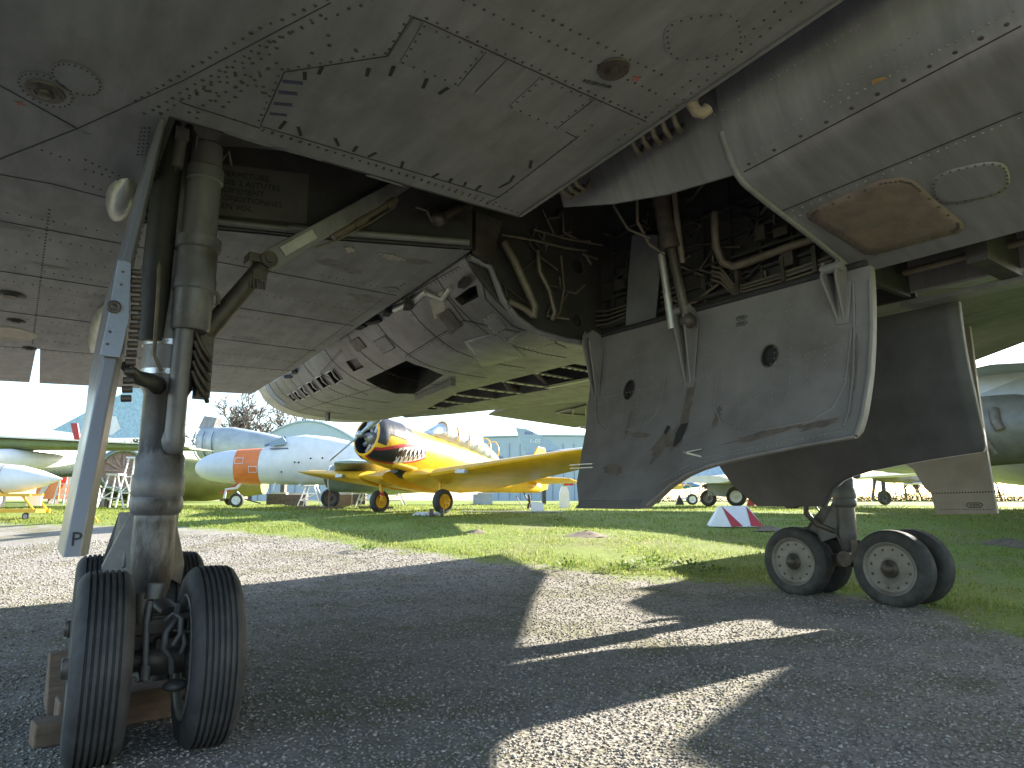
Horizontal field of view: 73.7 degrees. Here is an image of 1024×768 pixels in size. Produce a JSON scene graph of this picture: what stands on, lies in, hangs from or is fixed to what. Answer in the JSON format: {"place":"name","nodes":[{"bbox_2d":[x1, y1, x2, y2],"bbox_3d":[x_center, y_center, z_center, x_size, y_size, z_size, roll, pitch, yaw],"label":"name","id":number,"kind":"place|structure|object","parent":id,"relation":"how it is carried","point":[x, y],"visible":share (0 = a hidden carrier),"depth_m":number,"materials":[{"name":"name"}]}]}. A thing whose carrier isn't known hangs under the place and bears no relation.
{"place":"outdoors","nodes":[
{"label":"outdoors","id":0,"kind":"place"},
{"bbox_2d":[0,500,1023,767],"bbox_3d":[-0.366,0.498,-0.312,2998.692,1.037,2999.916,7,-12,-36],"label":"ground","id":1,"kind":"structure","parent":0,"point":[24,536],"depth_m":5.10,"materials":[{"name":"grey gravel"}]},
{"bbox_2d":[0,494,50,519],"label":"tank trolley","id":2,"kind":"object","parent":1,"relation":"on","point":[32,499],"visible":0.98,"depth_m":17.48,"materials":[{"name":"yellow metal"}]},
{"bbox_2d":[0,464,61,493],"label":"drop tank","id":3,"kind":"object","parent":2,"relation":"on","point":[16,478],"visible":0.99,"depth_m":17.64,"materials":[{"name":"white metal"}]},
{"bbox_2d":[28,715,62,749],"bbox_3d":[-2.023,1.549,3.063,0.220,0.100,0.120,9,-13,-43],"label":"timber chock","id":4,"kind":"object","parent":1,"relation":"on","point":[44,732],"visible":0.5,"depth_m":2.99,"materials":[{"name":"brown wood"}]},
{"bbox_2d":[36,481,60,503],"bbox_3d":[-24.176,5.346,35.608,1.200,1.810,0.300,0,-10,0],"label":"display board","id":5,"kind":"object","parent":1,"relation":"on","point":[48,491],"visible":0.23,"depth_m":35.53,"materials":[{"name":"orange paint"}]},
{"bbox_2d":[43,649,67,714],"bbox_3d":[-2.376,1.556,3.580,0.100,0.260,0.278,7,-12,-36],"label":"timber chock","id":6,"kind":"object","parent":1,"relation":"on","point":[54,685],"visible":0.53,"depth_m":3.55,"materials":[{"name":"brown wood"}]},
{"bbox_2d":[47,477,71,503],"bbox_3d":[-24.163,5.556,36.587,1.300,1.710,0.300,0,-10,0],"label":"display board","id":7,"kind":"object","parent":1,"relation":"on","point":[62,486],"visible":0.18,"depth_m":36.54,"materials":[{"name":"metal"}]},
{"bbox_2d":[51,477,70,504],"bbox_3d":[-21.398,5.024,33.002,1.057,1.639,0.903,0,-10,0],"label":"trestle","id":8,"kind":"object","parent":1,"relation":"on","point":[66,486],"visible":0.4,"depth_m":32.66,"materials":[{"name":"white paint"}]},
{"bbox_2d":[70,423,79,439],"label":"red tailed jet","id":9,"kind":"object","parent":1,"relation":"on","point":[75,430],"visible":0.05,"depth_m":40.01,"materials":[{"name":"metal"}]},
{"bbox_2d":[53,388,142,437],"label":"delta fin jet","id":10,"kind":"object","parent":1,"relation":"on","point":[126,420],"visible":0.06,"depth_m":43.81,"materials":[{"name":"white paint"}]},
{"bbox_2d":[0,436,210,507],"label":"camouflaged jet","id":11,"kind":"object","parent":1,"relation":"on","point":[55,456],"visible":0.52,"depth_m":22.52,"materials":[{"name":"green metal"}]},
{"bbox_2d":[99,487,112,505],"bbox_3d":[-17.975,4.881,29.601,1.000,0.790,0.600,0,-10,0],"label":"trestle","id":12,"kind":"object","parent":1,"relation":"on","point":[109,495],"visible":0.07,"depth_m":29.57,"materials":[{"name":"white metal"}]},
{"bbox_2d":[53,679,170,725],"bbox_3d":[-1.871,1.572,3.350,0.620,0.150,0.160,8,-12,-39],"label":"timber chock","id":13,"kind":"object","parent":1,"relation":"on","point":[150,701],"visible":0.28,"depth_m":3.33,"materials":[{"name":"brown wood"}]},
{"bbox_2d":[97,474,130,507],"bbox_3d":[-14.768,4.020,25.564,1.056,1.292,0.903,0,-10,0],"label":"trestle","id":14,"kind":"object","parent":1,"relation":"on","point":[113,487],"visible":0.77,"depth_m":25.22,"materials":[{"name":"white paint"}]},
{"bbox_2d":[100,451,137,507],"bbox_3d":[-16.080,3.854,27.988,1.838,2.369,2.420,7,-12,-34],"label":"engine drum","id":15,"kind":"object","parent":1,"relation":"on","point":[115,462],"visible":0.45,"depth_m":27.19,"materials":[{"name":"silver metal"}]},
{"bbox_2d":[115,457,134,506],"bbox_3d":[-14.377,3.779,26.113,1.057,1.938,0.904,0,-10,0],"label":"trestle","id":16,"kind":"object","parent":1,"relation":"on","point":[128,493],"visible":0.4,"depth_m":25.82,"materials":[{"name":"white paint"}]},
{"bbox_2d":[112,438,138,500],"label":"bare tree","id":17,"kind":"object","parent":1,"relation":"on","point":[136,440],"visible":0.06,"depth_m":69.40,"materials":[{"name":"brown plant"}]},
{"bbox_2d":[110,458,268,504],"bbox_3d":[-14.447,4.319,30.621,7.200,2.250,2.000,-1,-10,8],"label":"olive glider","id":18,"kind":"object","parent":1,"relation":"on","point":[197,487],"visible":0.37,"depth_m":29.74,"materials":[{"name":"green paint"}]},
{"bbox_2d":[185,395,276,500],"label":"bare tree","id":19,"kind":"object","parent":1,"relation":"on","point":[232,418],"visible":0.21,"depth_m":72.90,"materials":[{"name":"brown plant"}]},
{"bbox_2d":[192,416,286,491],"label":"stripped transport","id":20,"kind":"object","parent":1,"relation":"on","point":[212,435],"visible":0.38,"depth_m":45.15,"materials":[{"name":"metal"}]},
{"bbox_2d":[213,390,280,499],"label":"bare tree","id":21,"kind":"object","parent":1,"relation":"on","point":[252,406],"visible":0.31,"depth_m":75.56,"materials":[{"name":"brown plant"}]},
{"bbox_2d":[266,492,287,503],"bbox_3d":[-11.521,5.618,33.533,0.900,0.580,0.600,1,-10,-6],"label":"crate","id":22,"kind":"object","parent":1,"relation":"on","point":[275,498],"visible":0.86,"depth_m":33.24,"materials":[{"name":"wood"}]},
{"bbox_2d":[251,405,323,432],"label":"bare tree","id":23,"kind":"object","parent":1,"relation":"on","point":[277,420],"visible":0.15,"depth_m":78.83,"materials":[{"name":"brown plant"}]},
{"bbox_2d":[284,493,307,505],"bbox_3d":[-9.645,5.176,30.565,0.900,0.580,0.600,1,-10,-6],"label":"crate","id":24,"kind":"object","parent":1,"relation":"on","point":[292,499],"visible":0.64,"depth_m":30.27,"materials":[{"name":"wood"}]},
{"bbox_2d":[297,485,320,505],"bbox_3d":[-8.486,4.759,28.989,1.055,0.945,0.902,0,-10,0],"label":"trestle","id":25,"kind":"object","parent":1,"relation":"on","point":[304,500],"visible":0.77,"depth_m":28.61,"materials":[{"name":"white paint"}]},
{"bbox_2d":[252,420,371,500],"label":"hangar","id":26,"kind":"structure","parent":1,"relation":"on","point":[307,427],"depth_m":62.11,"materials":[{"name":"metal"}]},
{"bbox_2d":[328,478,330,508],"bbox_3d":[-6.075,3.573,22.723,0.039,1.200,0.039,0,-10,0],"label":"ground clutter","id":27,"kind":"object","parent":1,"relation":"on","point":[329,493],"visible":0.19,"depth_m":22.69,"materials":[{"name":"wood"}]},
{"bbox_2d":[195,435,487,507],"bbox_3d":[-5.338,3.507,27.440,10.313,2.858,10.239,-8,-12,39],"label":"white jet","id":28,"kind":"object","parent":1,"relation":"on","point":[283,460],"visible":0.73,"depth_m":26.45,"materials":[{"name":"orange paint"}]},
{"bbox_2d":[220,484,242,492],"bbox_3d":[-10.962,4.070,26.780,1.050,0.430,0.050,1,-10,-3],"label":"nose gear door","id":29,"kind":"structure","parent":28,"relation":"in","point":[235,485],"depth_m":26.74,"materials":[{"name":"red paint"}]},
{"bbox_2d":[337,493,352,505],"bbox_3d":[-7.393,5.005,29.580,0.900,0.580,0.600,1,-10,-6],"label":"crate","id":30,"kind":"object","parent":1,"relation":"on","point":[346,499],"visible":0.46,"depth_m":29.31,"materials":[{"name":"brown wood"}]},
{"bbox_2d":[296,506,393,508],"bbox_3d":[-5.800,4.305,23.730,3.328,0.100,0.364,1,-10,-8],"label":"ground clutter","id":31,"kind":"object","parent":1,"relation":"on","point":[332,507],"visible":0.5,"depth_m":23.55,"materials":[{"name":"brown wood"}]},
{"bbox_2d":[353,493,366,504],"bbox_3d":[-7.421,5.465,32.544,0.900,0.580,0.600,1,-10,-6],"label":"crate","id":32,"kind":"object","parent":1,"relation":"on","point":[355,496],"visible":0.36,"depth_m":32.27,"materials":[{"name":"wood"}]},
{"bbox_2d":[355,493,369,507],"bbox_3d":[-5.614,4.372,27.026,1.055,1.044,0.902,0,-10,0],"label":"trestle","id":33,"kind":"object","parent":1,"relation":"on","point":[361,499],"visible":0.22,"depth_m":26.62,"materials":[{"name":"white paint"}]},
{"bbox_2d":[351,542,381,550],"bbox_3d":[-2.562,2.862,12.070,0.650,0.168,0.654,7,-12,-36],"label":"weed clump","id":34,"kind":"object","parent":1,"relation":"on","point":[364,546],"visible":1,"depth_m":12.10,"materials":[{"name":"green plant"}]},
{"bbox_2d":[389,494,405,505],"bbox_3d":[-5.371,5.110,30.957,1.054,0.847,0.902,0,-10,0],"label":"trestle","id":35,"kind":"object","parent":1,"relation":"on","point":[399,498],"visible":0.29,"depth_m":30.57,"materials":[{"name":"white paint"}]},
{"bbox_2d":[412,511,439,515],"bbox_3d":[-2.344,3.589,18.871,0.797,0.126,0.247,0,-10,0],"label":"ground clutter","id":36,"kind":"object","parent":1,"relation":"on","point":[426,513],"visible":0.79,"depth_m":18.84,"materials":[{"name":"white paint"}]},
{"bbox_2d":[429,509,443,515],"bbox_3d":[-2.055,3.518,18.674,0.380,0.200,0.300,0,-10,0],"label":"ground clutter","id":37,"kind":"object","parent":1,"relation":"on","point":[431,511],"visible":0.89,"depth_m":18.53,"materials":[{"name":"metal"}]},
{"bbox_2d":[297,419,581,513],"bbox_3d":[-2.308,2.469,20.909,9.944,2.918,10.028,1,-10,-6],"label":"trainer plane","id":38,"kind":"object","parent":1,"relation":"on","point":[444,458],"visible":0.92,"depth_m":19.55,"materials":[{"name":"yellow paint"}]},
{"bbox_2d":[463,529,485,533],"bbox_3d":[-0.757,3.217,14.891,0.827,0.112,0.748,7,-12,-36],"label":"molehill","id":39,"kind":"object","parent":1,"relation":"on","point":[476,531],"visible":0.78,"depth_m":14.77,"materials":[{"name":"brown soil"}]},
{"bbox_2d":[473,492,492,504],"bbox_3d":[-1.398,5.466,32.544,0.900,0.580,0.600,1,-10,-6],"label":"crate","id":40,"kind":"object","parent":1,"relation":"on","point":[479,498],"visible":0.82,"depth_m":32.26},
{"bbox_2d":[4,584,1001,755],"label":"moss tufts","id":41,"kind":"object","parent":1,"relation":"on","point":[572,679],"visible":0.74,"depth_m":4.00,"materials":[{"name":"green plant"}]},
{"bbox_2d":[0,0,1023,767],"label":"bomber jet","id":42,"kind":"object","parent":1,"relation":"on","point":[764,252],"visible":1,"depth_m":3.64,"materials":[{"name":"paint"}]},
{"bbox_2d":[57,119,169,556],"bbox_3d":[-1.778,-0.245,3.079,0.394,1.910,1.174,4,-11,-24],"label":"landing gear door","id":43,"kind":"structure","parent":42,"relation":"in","point":[107,364],"depth_m":2.71,"materials":[{"name":"metal"}]},
{"bbox_2d":[569,259,876,508],"bbox_3d":[1.081,0.101,4.237,0.545,1.329,2.168,7,-12,-36],"label":"bay door","id":44,"kind":"structure","parent":42,"relation":"in","point":[789,365],"depth_m":4.13,"materials":[{"name":"paint"}]},
{"bbox_2d":[719,301,986,506],"bbox_3d":[2.346,0.282,5.161,0.510,1.276,2.157,7,-12,-36],"label":"bay door","id":45,"kind":"structure","parent":42,"relation":"in","point":[924,406],"depth_m":4.57,"materials":[{"name":"grey metal"}]},
{"bbox_2d":[906,326,998,514],"bbox_3d":[4.445,0.372,7.439,0.057,2.064,1.276,7,-12,-36],"label":"landing gear door","id":46,"kind":"structure","parent":42,"relation":"in","point":[962,484],"depth_m":7.05,"materials":[{"name":"metal"}]},
{"bbox_2d":[0,503,1023,639],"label":"grass","id":47,"kind":"structure","parent":1,"relation":"on","point":[117,509],"depth_m":15.62,"materials":[{"name":"green plant"}]},
{"bbox_2d":[461,511,562,512],"bbox_3d":[0.000,3.772,20.153,3.000,0.040,0.350,0,-10,0],"label":"ground clutter","id":48,"kind":"object","parent":1,"relation":"on","point":[512,511],"visible":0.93,"depth_m":19.98,"materials":[{"name":"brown wood"}]},
{"bbox_2d":[0,533,1023,767],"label":"gravel stones","id":49,"kind":"object","parent":1,"relation":"on","point":[717,751],"visible":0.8,"depth_m":4.24,"materials":[{"name":"grey gravel"}]},
{"bbox_2d":[483,435,584,500],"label":"hangar","id":50,"kind":"structure","parent":1,"relation":"on","point":[510,446],"depth_m":69.80,"materials":[{"name":"metal"}]},
{"bbox_2d":[531,501,543,510],"bbox_3d":[0.776,3.735,20.818,0.400,0.300,0.300,0,-10,0],"label":"white box","id":51,"kind":"object","parent":1,"relation":"on","point":[536,506],"visible":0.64,"depth_m":20.67,"materials":[{"name":"paint"}]},
{"bbox_2d":[516,428,582,503],"bbox_3d":[3.415,4.308,35.991,6.462,3.952,1.200,1,-10,-6],"label":"grey fin jet","id":52,"kind":"object","parent":1,"relation":"on","point":[531,441],"visible":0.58,"depth_m":35.98,"materials":[{"name":"white paint"}]},
{"bbox_2d":[543,513,567,520],"bbox_3d":[1.071,3.353,17.175,0.765,0.202,0.731,7,-12,-36],"label":"weed clump","id":53,"kind":"object","parent":1,"relation":"on","point":[547,518],"visible":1,"depth_m":17.07,"materials":[{"name":"green plant"}]},
{"bbox_2d":[559,483,572,507],"bbox_3d":[2.032,4.141,25.669,0.540,1.060,0.400,0,-10,0],"label":"ground clutter","id":54,"kind":"object","parent":1,"relation":"on","point":[564,500],"visible":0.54,"depth_m":25.48,"materials":[{"name":"white paint"}]},
{"bbox_2d":[549,557,582,567],"bbox_3d":[0.803,2.641,10.108,0.536,0.157,0.548,7,-12,-36],"label":"weed clump","id":55,"kind":"object","parent":1,"relation":"on","point":[568,563],"visible":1,"depth_m":10.19,"materials":[{"name":"green plant"}]},
{"bbox_2d":[564,530,608,537],"bbox_3d":[1.474,3.112,14.222,1.057,0.143,0.985,7,-12,-36],"label":"molehill","id":56,"kind":"object","parent":1,"relation":"on","point":[587,533],"visible":0.98,"depth_m":14.03,"materials":[{"name":"brown soil"}]},
{"bbox_2d":[600,555,642,571],"bbox_3d":[1.562,2.584,9.897,0.696,0.221,0.648,7,-12,-36],"label":"weed clump","id":57,"kind":"object","parent":1,"relation":"on","point":[622,564],"visible":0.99,"depth_m":9.89,"materials":[{"name":"green plant"}]},
{"bbox_2d":[625,552,679,567],"bbox_3d":[2.123,2.623,10.278,0.890,0.233,0.868,7,-12,-36],"label":"weed clump","id":58,"kind":"object","parent":1,"relation":"on","point":[647,560],"visible":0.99,"depth_m":10.22,"materials":[{"name":"green plant"}]},
{"bbox_2d":[657,483,698,502],"bbox_3d":[7.883,5.513,36.584,4.700,1.739,3.000,-1,-10,6],"label":"blue yellow plane","id":59,"kind":"object","parent":1,"relation":"on","point":[686,486],"visible":0.12,"depth_m":37.18,"materials":[{"name":"paint"}]},
{"bbox_2d":[663,484,703,499],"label":"fence","id":60,"kind":"object","parent":1,"relation":"on","point":[682,493],"visible":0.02,"depth_m":53.31,"materials":[{"name":"white metal"}]},
{"bbox_2d":[668,555,711,568],"bbox_3d":[2.662,2.621,10.107,0.668,0.194,0.712,7,-12,-36],"label":"weed clump","id":61,"kind":"object","parent":1,"relation":"on","point":[690,563],"visible":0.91,"depth_m":10.03,"materials":[{"name":"green plant"}]},
{"bbox_2d":[675,483,719,504],"bbox_3d":[8.855,5.019,32.621,2.130,1.519,0.200,0,-10,0],"label":"tow trolley","id":62,"kind":"object","parent":1,"relation":"on","point":[692,499],"visible":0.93,"depth_m":32.48,"materials":[{"name":"white metal"}]},
{"bbox_2d":[661,490,747,501],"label":"hedge","id":63,"kind":"object","parent":1,"relation":"on","point":[669,498],"visible":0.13,"depth_m":44.26,"materials":[{"name":"green plant"}]},
{"bbox_2d":[695,561,729,573],"bbox_3d":[2.814,2.570,9.615,0.533,0.176,0.575,7,-12,-36],"label":"weed clump","id":64,"kind":"object","parent":1,"relation":"on","point":[720,568],"visible":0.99,"depth_m":9.61,"materials":[{"name":"green plant"}]},
{"bbox_2d":[701,475,725,489],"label":"bare tree","id":65,"kind":"object","parent":1,"relation":"on","point":[704,486],"visible":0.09,"depth_m":51.41,"materials":[{"name":"brown plant"}]},
{"bbox_2d":[682,466,746,505],"bbox_3d":[8.611,4.128,28.906,4.000,2.098,6.700,-5,-11,29],"label":"silver jet","id":66,"kind":"object","parent":1,"relation":"on","point":[717,482],"visible":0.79,"depth_m":29.06,"materials":[{"name":"white paint"}]},
{"bbox_2d":[707,483,733,496],"bbox_3d":[9.028,4.542,29.390,1.200,0.650,0.060,-5,-11,29],"label":"gear door","id":67,"kind":"structure","parent":66,"relation":"in","point":[718,489],"depth_m":29.42,"materials":[{"name":"grey metal"}]},
{"bbox_2d":[707,506,762,526],"bbox_3d":[5.162,3.102,16.035,1.130,0.470,0.840,1,-10,-7],"label":"marker box","id":68,"kind":"object","parent":1,"relation":"on","point":[733,516],"visible":0.92,"depth_m":15.81,"materials":[{"name":"white paint"}]},
{"bbox_2d":[747,499,754,505],"bbox_3d":[10.791,5.064,30.584,0.424,0.780,0.424,7,-12,-36],"label":"marker cone","id":69,"kind":"object","parent":1,"relation":"on","point":[749,502],"visible":0.16,"depth_m":30.46,"materials":[{"name":"red paint"}]},
{"bbox_2d":[754,526,779,531],"bbox_3d":[5.670,3.223,15.230,0.965,0.128,0.886,7,-12,-36],"label":"molehill","id":70,"kind":"object","parent":1,"relation":"on","point":[767,528],"visible":0.72,"depth_m":15.10,"materials":[{"name":"brown soil"}]},
{"bbox_2d":[784,469,915,508],"bbox_3d":[14.244,2.054,21.058,17.200,3.642,19.000,7,-12,-36],"label":"delta jet","id":71,"kind":"object","parent":1,"relation":"on","point":[881,470],"visible":0.05,"depth_m":29.59,"materials":[{"name":"paint"}]},
{"bbox_2d":[830,485,877,501],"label":"hedge","id":72,"kind":"object","parent":1,"relation":"on","point":[860,498],"visible":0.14,"depth_m":44.15,"materials":[{"name":"green plant"}]},
{"bbox_2d":[853,472,921,504],"bbox_3d":[18.877,4.879,31.945,4.000,1.558,3.400,3,-10,-16],"label":"jet","id":73,"kind":"object","parent":1,"relation":"on","point":[884,496],"visible":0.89,"depth_m":32.41,"materials":[{"name":"green paint"}]},
{"bbox_2d":[865,485,932,501],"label":"hedge","id":74,"kind":"object","parent":1,"relation":"on","point":[910,499],"visible":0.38,"depth_m":44.25,"materials":[{"name":"green plant"}]},
{"bbox_2d":[872,480,930,500],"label":"fence","id":75,"kind":"object","parent":1,"relation":"on","point":[899,493],"visible":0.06,"depth_m":53.31,"materials":[{"name":"white metal"}]},
{"bbox_2d":[912,484,921,496],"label":"bare tree","id":76,"kind":"object","parent":1,"relation":"on","point":[917,486],"visible":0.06,"depth_m":46.59,"materials":[{"name":"plant"}]},
{"bbox_2d":[885,360,1023,485],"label":"transport plane","id":77,"kind":"object","parent":1,"relation":"on","point":[1001,386],"visible":0.27,"depth_m":12.94,"materials":[{"name":"paint"}]},
{"bbox_2d":[994,482,1003,501],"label":"bare tree","id":78,"kind":"object","parent":1,"relation":"on","point":[1000,495],"visible":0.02,"depth_m":43.40,"materials":[{"name":"plant"}]},
{"bbox_2d":[981,538,1023,548],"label":"molehill","id":79,"kind":"object","parent":1,"relation":"on","point":[1009,542],"visible":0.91,"depth_m":12.72,"materials":[{"name":"brown soil"}]},
{"bbox_2d":[996,488,1023,501],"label":"hedge","id":80,"kind":"object","parent":1,"relation":"on","point":[1014,498],"visible":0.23,"depth_m":44.23,"materials":[{"name":"green plant"}]},
{"bbox_2d":[0,343,1023,500],"label":"sky","id":81,"kind":"structure","parent":0,"point":[33,408],"materials":[{"name":"white"}]}
]}

